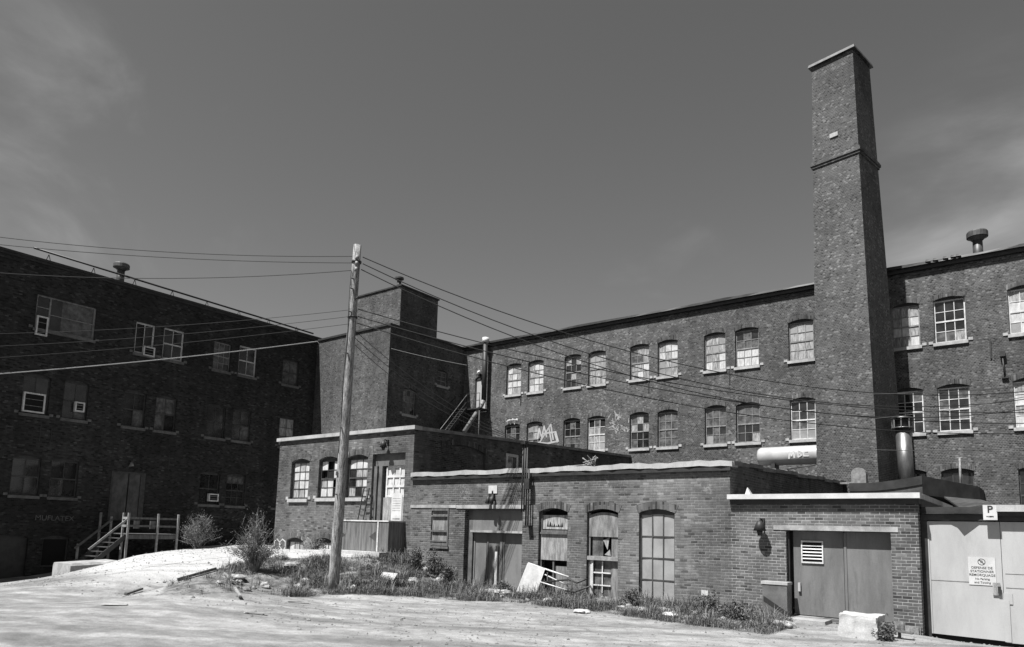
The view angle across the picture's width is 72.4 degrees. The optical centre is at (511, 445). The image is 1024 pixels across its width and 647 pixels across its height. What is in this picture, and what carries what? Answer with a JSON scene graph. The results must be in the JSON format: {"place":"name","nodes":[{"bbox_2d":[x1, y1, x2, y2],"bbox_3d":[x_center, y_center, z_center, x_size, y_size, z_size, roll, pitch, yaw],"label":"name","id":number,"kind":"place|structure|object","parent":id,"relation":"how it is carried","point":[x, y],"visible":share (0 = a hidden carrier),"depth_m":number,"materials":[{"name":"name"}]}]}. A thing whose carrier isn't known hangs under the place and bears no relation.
{"place":"outdoors","nodes":[
{"label":"outdoors","id":0,"kind":"place"},
{"bbox_2d":[0,341,317,373],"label":"service cable","id":1,"kind":"object","parent":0,"point":[154,360],"visible":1,"depth_m":24.23,"materials":[{"name":"rubber"}]},
{"bbox_2d":[79,544,360,580],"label":"road","id":2,"kind":"structure","parent":0,"point":[168,567],"depth_m":25.13,"materials":[{"name":"white concrete"}]},
{"bbox_2d":[175,511,222,548],"bbox_3d":[-13.948,3.760,31.123,2.154,1.871,2.087,-4,-9,37],"label":"twiggy shrub","id":3,"kind":"object","parent":2,"relation":"on","point":[200,531],"visible":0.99,"depth_m":30.95,"materials":[{"name":"grey plant"}]},
{"bbox_2d":[0,546,1003,646],"bbox_3d":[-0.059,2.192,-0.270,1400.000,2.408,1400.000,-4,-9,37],"label":"ground","id":4,"kind":"structure","parent":0,"point":[50,614],"depth_m":15.67,"materials":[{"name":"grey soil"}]},
{"bbox_2d":[52,559,116,575],"bbox_3d":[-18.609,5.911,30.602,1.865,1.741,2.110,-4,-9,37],"label":"concrete kerb","id":5,"kind":"structure","parent":4,"relation":"on","point":[63,567],"depth_m":29.99,"materials":[{"name":"concrete"}]},
{"bbox_2d":[74,512,179,560],"bbox_3d":[-20.350,5.043,36.050,3.415,3.100,4.575,-4,-9,37],"label":"wooden porch","id":6,"kind":"object","parent":4,"relation":"on","point":[99,543],"visible":0.9,"depth_m":35.34,"materials":[{"name":"grey wood"}]},
{"bbox_2d":[0,246,320,578],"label":"brick mill","id":7,"kind":"object","parent":4,"relation":"on","point":[185,435],"visible":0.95,"depth_m":38.62,"materials":[{"name":"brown brick"}]},
{"bbox_2d":[0,535,26,578],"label":"door","id":8,"kind":"structure","parent":7,"relation":"in","point":[12,548],"depth_m":34.02,"materials":[{"name":"metal"}]},
{"bbox_2d":[3,451,44,498],"bbox_3d":[-24.045,1.464,34.520,0.380,2.330,1.710,-4,-9,37],"label":"window","id":9,"kind":"structure","parent":7,"relation":"in","point":[24,479],"depth_m":34.54,"materials":[{"name":"black glass"}]},
{"bbox_2d":[21,391,45,413],"bbox_3d":[-23.866,-2.104,34.876,0.210,0.978,0.955,-4,-9,37],"label":"air conditioner","id":10,"kind":"object","parent":7,"relation":"attached to","point":[33,402],"visible":1,"depth_m":34.82,"materials":[{"name":"metal"}]},
{"bbox_2d":[14,368,54,418],"bbox_3d":[-23.904,-2.598,35.060,0.380,2.430,1.690,-4,-9,37],"label":"window","id":11,"kind":"structure","parent":7,"relation":"in","point":[34,383],"depth_m":35.14,"materials":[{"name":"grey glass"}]},
{"bbox_2d":[40,531,71,566],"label":"window","id":12,"kind":"structure","parent":7,"relation":"in","point":[54,547],"depth_m":35.38,"materials":[{"name":"glass"}]},
{"bbox_2d":[43,454,81,500],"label":"window","id":13,"kind":"structure","parent":7,"relation":"in","point":[63,475],"depth_m":35.88,"materials":[{"name":"black glass"}]},
{"bbox_2d":[29,294,98,342],"bbox_3d":[-23.139,-6.543,36.296,0.240,1.900,3.270,-4,-9,37],"label":"window","id":14,"kind":"structure","parent":7,"relation":"in","point":[63,315],"depth_m":36.40,"materials":[{"name":"grey glass"}]},
{"bbox_2d":[56,376,91,423],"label":"window","id":15,"kind":"structure","parent":7,"relation":"in","point":[74,391],"depth_m":36.48,"materials":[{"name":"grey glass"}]},
{"bbox_2d":[109,472,127,519],"bbox_3d":[-21.343,2.784,37.937,0.075,2.550,0.785,-4,-9,37],"label":"door","id":16,"kind":"structure","parent":7,"relation":"in","point":[120,480],"depth_m":37.93,"materials":[{"name":"grey wood"}]},
{"bbox_2d":[117,386,148,430],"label":"window","id":17,"kind":"structure","parent":7,"relation":"in","point":[134,401],"depth_m":38.86,"materials":[{"name":"black glass"}]},
{"bbox_2d":[125,474,140,520],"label":"door","id":18,"kind":"structure","parent":7,"relation":"in","point":[134,479],"depth_m":38.52,"materials":[{"name":"wood"}]},
{"bbox_2d":[129,317,157,358],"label":"window","id":19,"kind":"structure","parent":7,"relation":"in","point":[145,333],"depth_m":39.48,"materials":[{"name":"grey glass"}]},
{"bbox_2d":[149,391,179,434],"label":"window","id":20,"kind":"structure","parent":7,"relation":"in","point":[165,405],"depth_m":40.25,"materials":[{"name":"grey glass"}]},
{"bbox_2d":[158,323,186,364],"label":"window","id":21,"kind":"structure","parent":7,"relation":"in","point":[171,350],"depth_m":40.81,"materials":[{"name":"grey glass"}]},
{"bbox_2d":[33,247,313,333],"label":"roof pipe","id":22,"kind":"object","parent":7,"relation":"on","point":[206,301],"visible":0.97,"depth_m":40.64,"materials":[{"name":"metal"}]},
{"bbox_2d":[194,468,221,506],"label":"window","id":23,"kind":"structure","parent":7,"relation":"in","point":[209,481],"depth_m":42.07,"materials":[{"name":"black glass"}]},
{"bbox_2d":[201,400,228,440],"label":"window","id":24,"kind":"structure","parent":7,"relation":"in","point":[214,428],"depth_m":42.64,"materials":[{"name":"black glass"}]},
{"bbox_2d":[209,337,233,374],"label":"window","id":25,"kind":"structure","parent":7,"relation":"in","point":[220,361],"depth_m":43.20,"materials":[{"name":"grey glass"}]},
{"bbox_2d":[222,470,247,508],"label":"window","id":26,"kind":"structure","parent":7,"relation":"in","point":[235,483],"depth_m":43.45,"materials":[{"name":"black glass"}]},
{"bbox_2d":[228,405,252,443],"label":"window","id":27,"kind":"structure","parent":7,"relation":"in","point":[241,417],"depth_m":44.01,"materials":[{"name":"black glass"}]},
{"bbox_2d":[234,341,258,379],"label":"window","id":28,"kind":"structure","parent":7,"relation":"in","point":[247,359],"depth_m":44.58,"materials":[{"name":"grey glass"}]},
{"bbox_2d":[275,413,296,447],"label":"window","id":29,"kind":"structure","parent":7,"relation":"in","point":[286,429],"depth_m":46.65,"materials":[{"name":"glass"}]},
{"bbox_2d":[279,355,300,388],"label":"window","id":30,"kind":"structure","parent":7,"relation":"in","point":[290,367],"depth_m":47.10,"materials":[{"name":"black glass"}]},
{"bbox_2d":[222,506,289,571],"bbox_3d":[-8.608,3.095,23.469,2.244,2.321,1.980,6,-8,-31],"label":"twiggy shrub","id":31,"kind":"object","parent":4,"relation":"on","point":[254,550],"visible":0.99,"depth_m":23.21,"materials":[{"name":"grey plant"}]},
{"bbox_2d":[327,244,361,589],"bbox_3d":[-5.268,-0.735,22.037,0.350,11.151,1.865,4,-7,-19],"label":"utility pole","id":32,"kind":"object","parent":4,"relation":"on","point":[337,536],"visible":0.99,"depth_m":21.95,"materials":[{"name":"grey wood"}]},
{"bbox_2d":[0,237,351,256],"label":"power line","id":33,"kind":"object","parent":32,"relation":"attached to","point":[188,253],"visible":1,"depth_m":22.00,"materials":[{"name":"rubber"}]},
{"bbox_2d":[5,270,351,278],"bbox_3d":[-12.140,-5.478,22.018,14.178,0.493,0.020,2,-7,0],"label":"power line","id":34,"kind":"object","parent":32,"relation":"attached to","point":[179,278],"visible":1,"depth_m":21.99,"materials":[{"name":"rubber"}]},
{"bbox_2d":[357,323,1023,433],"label":"power line","id":35,"kind":"object","parent":32,"relation":"attached to","point":[679,403],"visible":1,"depth_m":24.29,"materials":[{"name":"black metal"}]},
{"bbox_2d":[358,309,1023,412],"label":"power line","id":36,"kind":"object","parent":32,"relation":"attached to","point":[676,383],"visible":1,"depth_m":24.30,"materials":[{"name":"black rubber"}]},
{"bbox_2d":[358,316,1023,423],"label":"power line","id":37,"kind":"object","parent":32,"relation":"attached to","point":[658,388],"visible":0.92,"depth_m":23.97,"materials":[{"name":"black metal"}]},
{"bbox_2d":[361,269,1023,417],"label":"power line","id":38,"kind":"object","parent":32,"relation":"attached to","point":[672,386],"visible":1,"depth_m":24.02,"materials":[{"name":"black rubber"}]},
{"bbox_2d":[363,263,1023,406],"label":"power line","id":39,"kind":"object","parent":32,"relation":"attached to","point":[673,376],"visible":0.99,"depth_m":24.07,"materials":[{"name":"black rubber"}]},
{"bbox_2d":[363,257,1023,395],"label":"power line","id":40,"kind":"object","parent":32,"relation":"attached to","point":[667,360],"visible":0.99,"depth_m":24.03,"materials":[{"name":"black rubber"}]},
{"bbox_2d":[321,549,403,558],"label":"concrete slab","id":41,"kind":"structure","parent":4,"relation":"on","point":[363,553],"depth_m":26.33,"materials":[{"name":"concrete"}]},
{"bbox_2d":[342,520,404,551],"bbox_3d":[-5.530,3.533,27.347,2.900,1.170,0.865,-4,-9,37],"label":"loading dock","id":42,"kind":"object","parent":41,"relation":"on","point":[369,535],"visible":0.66,"depth_m":26.73,"materials":[{"name":"grey wood"}]},
{"bbox_2d":[312,284,465,434],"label":"stair tower","id":43,"kind":"structure","parent":4,"relation":"on","point":[381,398],"depth_m":46.98,"materials":[{"name":"brick"}]},
{"bbox_2d":[400,384,417,417],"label":"window","id":44,"kind":"structure","parent":43,"relation":"in","point":[408,396],"depth_m":45.52,"materials":[{"name":"grey glass"}]},
{"bbox_2d":[421,545,443,576],"bbox_3d":[-2.827,4.204,25.258,0.843,1.249,1.237,-4,-9,37],"label":"weed clump","id":45,"kind":"object","parent":4,"relation":"on","point":[432,564],"visible":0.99,"depth_m":25.16,"materials":[{"name":"grey plant"}]},
{"bbox_2d":[273,425,630,554],"bbox_3d":[-2.029,3.656,36.344,9.000,7.712,17.810,-4,-9,37],"label":"brick annex","id":46,"kind":"object","parent":4,"relation":"on","point":[306,488],"visible":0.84,"depth_m":29.98,"materials":[{"name":"brick"}]},
{"bbox_2d":[285,532,304,548],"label":"window","id":47,"kind":"structure","parent":46,"relation":"in","point":[297,542],"depth_m":31.05,"materials":[{"name":"glass"}]},
{"bbox_2d":[286,454,311,501],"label":"window","id":48,"kind":"structure","parent":46,"relation":"in","point":[301,467],"depth_m":31.38,"materials":[{"name":"glass"}]},
{"bbox_2d":[313,451,337,500],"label":"window","id":49,"kind":"structure","parent":46,"relation":"in","point":[329,465],"depth_m":30.23,"materials":[{"name":"white glass"}]},
{"bbox_2d":[345,449,369,500],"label":"window","id":50,"kind":"structure","parent":46,"relation":"in","point":[358,466],"depth_m":29.05,"materials":[{"name":"white glass"}]},
{"bbox_2d":[372,453,405,520],"bbox_3d":[-4.790,1.768,27.914,1.900,2.850,0.315,-4,-9,37],"label":"door","id":51,"kind":"structure","parent":46,"relation":"in","point":[389,469],"depth_m":28.04,"materials":[{"name":"white wood"}]},
{"bbox_2d":[391,493,401,520],"bbox_3d":[-4.557,2.455,27.567,0.583,1.115,0.010,-4,-9,37],"label":"paper notice","id":52,"kind":"object","parent":46,"relation":"attached to","point":[396,506],"visible":0.95,"depth_m":27.56,"materials":[{"name":"white paper"}]},
{"bbox_2d":[168,548,795,634],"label":"weeds","id":53,"kind":"object","parent":4,"relation":"on","point":[652,609],"visible":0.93,"depth_m":21.61,"materials":[{"name":"grey plant"}]},
{"bbox_2d":[517,562,568,593],"bbox_3d":[0.971,4.215,21.904,1.725,0.993,0.505,-4,-9,37],"label":"folding bed frame","id":54,"kind":"object","parent":4,"relation":"on","point":[534,573],"visible":0.8,"depth_m":22.14,"materials":[{"name":"metal"}]},
{"bbox_2d":[409,460,845,609],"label":"brick workshop","id":55,"kind":"structure","parent":4,"relation":"on","point":[657,529],"depth_m":21.97,"materials":[{"name":"brick"}]},
{"bbox_2d":[473,532,487,585],"bbox_3d":[-1.132,4.066,24.848,0.580,1.900,0.090,-4,-9,37],"label":"door","id":56,"kind":"structure","parent":55,"relation":"in","point":[480,539],"depth_m":24.83,"materials":[{"name":"grey wood"}]},
{"bbox_2d":[486,533,499,586],"bbox_3d":[-0.643,4.033,24.476,0.590,1.900,0.090,-4,-9,37],"label":"door","id":57,"kind":"structure","parent":55,"relation":"in","point":[493,539],"depth_m":24.51,"materials":[{"name":"grey wood"}]},
{"bbox_2d":[502,533,521,589],"bbox_3d":[0.101,3.984,23.912,1.020,1.900,0.090,-4,-9,37],"label":"door","id":58,"kind":"structure","parent":55,"relation":"in","point":[512,543],"depth_m":23.97,"materials":[{"name":"grey wood"}]},
{"bbox_2d":[521,441,532,526],"bbox_3d":[0.503,1.296,23.400,0.380,2.870,0.300,-4,-9,37],"label":"conduit mast","id":59,"kind":"object","parent":55,"relation":"attached to","point":[528,483],"visible":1,"depth_m":23.34,"materials":[{"name":"metal"}]},
{"bbox_2d":[536,501,570,590],"bbox_3d":[1.428,3.347,22.825,1.370,3.010,0.402,-4,-9,37],"label":"window","id":60,"kind":"structure","parent":55,"relation":"in","point":[553,541],"depth_m":22.84,"materials":[{"name":"grey wood"}]},
{"bbox_2d":[584,502,621,596],"bbox_3d":[2.891,3.260,21.713,1.350,2.990,0.402,-4,-9,37],"label":"window","id":61,"kind":"structure","parent":55,"relation":"in","point":[603,524],"depth_m":21.70,"materials":[{"name":"grey wood"}]},
{"bbox_2d":[635,501,677,601],"bbox_3d":[4.313,3.158,20.573,1.380,2.990,0.302,-4,-9,37],"label":"window","id":62,"kind":"structure","parent":55,"relation":"in","point":[657,525],"depth_m":20.56,"materials":[{"name":"grey glass"}]},
{"bbox_2d":[757,445,816,469],"bbox_3d":[13.848,1.034,33.779,3.943,2.045,1.290,-4,-9,37],"label":"storage tank","id":63,"kind":"object","parent":55,"relation":"on","point":[774,457],"visible":0.66,"depth_m":33.97,"materials":[{"name":"metal"}]},
{"bbox_2d":[838,468,867,484],"bbox_3d":[14.157,1.347,29.068,1.080,0.790,0.350,-4,-9,37],"label":"roof hood","id":64,"kind":"object","parent":55,"relation":"on","point":[859,475],"visible":0.92,"depth_m":28.80,"materials":[{"name":"metal"}]},
{"bbox_2d":[693,587,718,610],"bbox_3d":[5.070,4.089,18.320,0.757,0.787,0.949,-1,-7,19],"label":"weed clump","id":65,"kind":"object","parent":4,"relation":"on","point":[710,600],"visible":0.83,"depth_m":18.23,"materials":[{"name":"grey plant"}]},
{"bbox_2d":[714,597,768,620],"bbox_3d":[5.628,4.150,17.440,1.328,0.704,0.864,-4,-9,37],"label":"weed clump","id":66,"kind":"object","parent":4,"relation":"on","point":[738,610],"visible":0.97,"depth_m":17.45,"materials":[{"name":"grey plant"}]},
{"bbox_2d":[462,243,1023,525],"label":"brick mill","id":67,"kind":"object","parent":4,"relation":"on","point":[957,321],"visible":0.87,"depth_m":37.07,"materials":[{"name":"brick"}]},
{"bbox_2d":[431,392,489,433],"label":"steel stair","id":68,"kind":"object","parent":67,"relation":"attached to","point":[465,410],"visible":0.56,"depth_m":47.58,"materials":[{"name":"metal"}]},
{"bbox_2d":[462,337,488,432],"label":"downpipe","id":69,"kind":"object","parent":67,"relation":"attached to","point":[484,381],"visible":0.91,"depth_m":48.02,"materials":[{"name":"metal"}]},
{"bbox_2d":[504,420,520,439],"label":"window","id":70,"kind":"structure","parent":67,"relation":"in","point":[513,430],"depth_m":46.85,"materials":[{"name":"grey glass"}]},
{"bbox_2d":[503,360,523,397],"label":"window","id":71,"kind":"structure","parent":67,"relation":"in","point":[514,375],"depth_m":47.30,"materials":[{"name":"glass"}]},
{"bbox_2d":[525,418,543,441],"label":"window","id":72,"kind":"structure","parent":67,"relation":"in","point":[533,427],"depth_m":45.80,"materials":[{"name":"white glass"}]},
{"bbox_2d":[524,356,545,394],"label":"window","id":73,"kind":"structure","parent":67,"relation":"in","point":[535,380],"depth_m":46.20,"materials":[{"name":"glass"}]},
{"bbox_2d":[562,414,581,447],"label":"window","id":74,"kind":"structure","parent":67,"relation":"in","point":[572,426],"depth_m":44.00,"materials":[{"name":"grey glass"}]},
{"bbox_2d":[561,351,583,390],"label":"window","id":75,"kind":"structure","parent":67,"relation":"in","point":[570,376],"depth_m":44.46,"materials":[{"name":"white glass"}]},
{"bbox_2d":[584,347,608,387],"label":"window","id":76,"kind":"structure","parent":67,"relation":"in","point":[593,381],"depth_m":43.39,"materials":[{"name":"white glass"}]},
{"bbox_2d":[586,412,607,451],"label":"window","id":77,"kind":"structure","parent":67,"relation":"in","point":[596,432],"depth_m":42.91,"materials":[{"name":"white glass"}]},
{"bbox_2d":[626,340,652,382],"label":"window","id":78,"kind":"structure","parent":67,"relation":"in","point":[637,360],"depth_m":41.64,"materials":[{"name":"white glass"}]},
{"bbox_2d":[626,408,652,450],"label":"window","id":79,"kind":"structure","parent":67,"relation":"in","point":[639,421],"depth_m":41.12,"materials":[{"name":"grey glass"}]},
{"bbox_2d":[653,405,681,449],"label":"window","id":80,"kind":"structure","parent":67,"relation":"in","point":[668,419],"depth_m":40.04,"materials":[{"name":"grey glass"}]},
{"bbox_2d":[654,335,681,379],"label":"window","id":81,"kind":"structure","parent":67,"relation":"in","point":[668,350],"depth_m":40.53,"materials":[{"name":"white glass"}]},
{"bbox_2d":[700,328,729,373],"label":"window","id":82,"kind":"structure","parent":67,"relation":"in","point":[715,357],"depth_m":38.85,"materials":[{"name":"white glass"}]},
{"bbox_2d":[700,401,730,447],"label":"window","id":83,"kind":"structure","parent":67,"relation":"in","point":[715,420],"depth_m":38.34,"materials":[{"name":"grey glass"}]},
{"bbox_2d":[731,323,763,370],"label":"window","id":84,"kind":"structure","parent":67,"relation":"in","point":[747,340],"depth_m":37.77,"materials":[{"name":"white glass"}]},
{"bbox_2d":[732,398,764,445],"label":"window","id":85,"kind":"structure","parent":67,"relation":"in","point":[748,427],"depth_m":37.27,"materials":[{"name":"grey glass"}]},
{"bbox_2d":[784,314,814,363],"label":"window","id":86,"kind":"structure","parent":67,"relation":"in","point":[801,337],"depth_m":36.09,"materials":[{"name":"white glass"}]},
{"bbox_2d":[785,393,815,442],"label":"window","id":87,"kind":"structure","parent":67,"relation":"in","point":[800,432],"depth_m":35.59,"materials":[{"name":"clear glass"}]},
{"bbox_2d":[890,298,926,351],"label":"window","id":88,"kind":"structure","parent":67,"relation":"in","point":[905,317],"depth_m":33.21,"materials":[{"name":"glass"}]},
{"bbox_2d":[897,383,930,436],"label":"window","id":89,"kind":"structure","parent":67,"relation":"in","point":[903,400],"depth_m":32.63,"materials":[{"name":"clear glass"}]},
{"bbox_2d":[929,291,972,346],"bbox_3d":[20.114,-5.810,32.129,1.720,2.520,0.380,-4,-9,37],"label":"window","id":90,"kind":"structure","parent":67,"relation":"in","point":[949,312],"depth_m":32.14,"materials":[{"name":"white glass"}]},
{"bbox_2d":[933,379,977,434],"bbox_3d":[20.003,-1.732,31.627,1.720,2.540,0.380,-4,-9,37],"label":"window","id":91,"kind":"structure","parent":67,"relation":"in","point":[956,398],"depth_m":31.64,"materials":[{"name":"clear glass"}]},
{"bbox_2d":[938,463,976,506],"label":"window","id":92,"kind":"structure","parent":67,"relation":"in","point":[952,475],"depth_m":31.26,"materials":[{"name":"grey glass"}]},
{"bbox_2d":[966,228,987,252],"bbox_3d":[21.627,-9.046,32.448,0.860,1.800,0.860,-4,-9,37],"label":"roof vent","id":93,"kind":"object","parent":67,"relation":"on","point":[976,237],"visible":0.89,"depth_m":32.29,"materials":[{"name":"grey metal"}]},
{"bbox_2d":[1003,280,1023,337],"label":"window","id":94,"kind":"structure","parent":67,"relation":"in","point":[1015,296],"depth_m":30.66,"materials":[{"name":"white glass"}]},
{"bbox_2d":[1008,373,1023,430],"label":"window","id":95,"kind":"structure","parent":67,"relation":"in","point":[1019,417],"depth_m":30.22,"materials":[{"name":"glass"}]},
{"bbox_2d":[761,580,791,616],"bbox_3d":[6.836,4.032,18.047,0.669,1.008,0.430,-4,-9,37],"label":"metal cabinet","id":96,"kind":"object","parent":4,"relation":"on","point":[777,595],"visible":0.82,"depth_m":17.90,"materials":[{"name":"grey metal"}]},
{"bbox_2d":[778,616,831,624],"bbox_3d":[7.313,4.449,17.456,1.100,0.230,0.670,-4,-9,37],"label":"concrete step","id":97,"kind":"object","parent":4,"relation":"on","point":[797,619],"visible":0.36,"depth_m":17.22,"materials":[{"name":"concrete"}]},
{"bbox_2d":[727,492,952,635],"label":"brick garage","id":98,"kind":"structure","parent":4,"relation":"on","point":[831,556],"depth_m":17.69,"materials":[{"name":"grey brick"}]},
{"bbox_2d":[793,531,845,617],"bbox_3d":[7.867,3.294,17.945,1.213,2.150,0.130,-4,-9,37],"label":"door","id":99,"kind":"structure","parent":98,"relation":"in","point":[819,575],"depth_m":17.93,"materials":[{"name":"metal"}]},
{"bbox_2d":[843,532,893,622],"bbox_3d":[8.814,3.235,17.255,1.102,2.150,0.085,-4,-9,37],"label":"door","id":100,"kind":"structure","parent":98,"relation":"in","point":[867,555],"depth_m":17.25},
{"bbox_2d":[849,476,984,501],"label":"roof shed","id":101,"kind":"structure","parent":98,"relation":"on","point":[938,489],"depth_m":27.81,"materials":[{"name":"grey metal"}]},
{"bbox_2d":[891,416,914,478],"bbox_3d":[16.687,0.511,29.752,0.900,3.368,0.900,-4,-9,37],"label":"flue pipe","id":102,"kind":"object","parent":101,"relation":"on","point":[905,462],"visible":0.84,"depth_m":29.57,"materials":[{"name":"metal"}]},
{"bbox_2d":[808,44,899,492],"bbox_3d":[15.802,-5.413,32.039,3.546,25.277,2.810,8,-9,-41],"label":"chimney","id":103,"kind":"object","parent":4,"relation":"on","point":[854,349],"visible":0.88,"depth_m":31.24,"materials":[{"name":"brick"}]},
{"bbox_2d":[838,611,884,639],"bbox_3d":[7.708,3.999,15.414,0.849,0.574,0.792,-4,-9,37],"label":"concrete block","id":104,"kind":"object","parent":4,"relation":"on","point":[858,625],"depth_m":15.18,"materials":[{"name":"grey concrete"}]},
{"bbox_2d":[871,613,899,641],"bbox_3d":[7.960,3.924,14.917,0.591,0.675,0.550,-4,-9,37],"label":"weed clump","id":105,"kind":"object","parent":4,"relation":"on","point":[885,631],"visible":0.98,"depth_m":14.83,"materials":[{"name":"grey plant"}]},
{"bbox_2d":[920,497,1023,646],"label":"pale garage","id":106,"kind":"structure","parent":4,"relation":"on","point":[958,607],"depth_m":16.10,"materials":[{"name":"pale painted metal"},{"name":"dark metal"}]},
{"bbox_2d":[927,521,1004,640],"bbox_3d":[10.458,3.095,16.155,1.442,2.644,0.140,-4,-9,37],"label":"door","id":107,"kind":"structure","parent":106,"relation":"in","point":[959,607],"depth_m":16.18,"materials":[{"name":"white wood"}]},
{"bbox_2d":[968,557,995,585],"bbox_3d":[10.736,2.879,15.970,0.517,0.630,0.014,-4,-9,37],"label":"no parking sign","id":108,"kind":"object","parent":106,"relation":"attached to","point":[982,570],"visible":1,"depth_m":15.97,"materials":[{"name":"white metal"}]},
{"bbox_2d":[1000,522,1023,643],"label":"door","id":109,"kind":"structure","parent":106,"relation":"in","point":[1012,533],"depth_m":15.60,"materials":[{"name":"white metal"}]},
{"bbox_2d":[0,0,1023,346],"label":"sky","id":110,"kind":"structure","parent":0,"point":[555,164],"materials":[{"name":"grey"}]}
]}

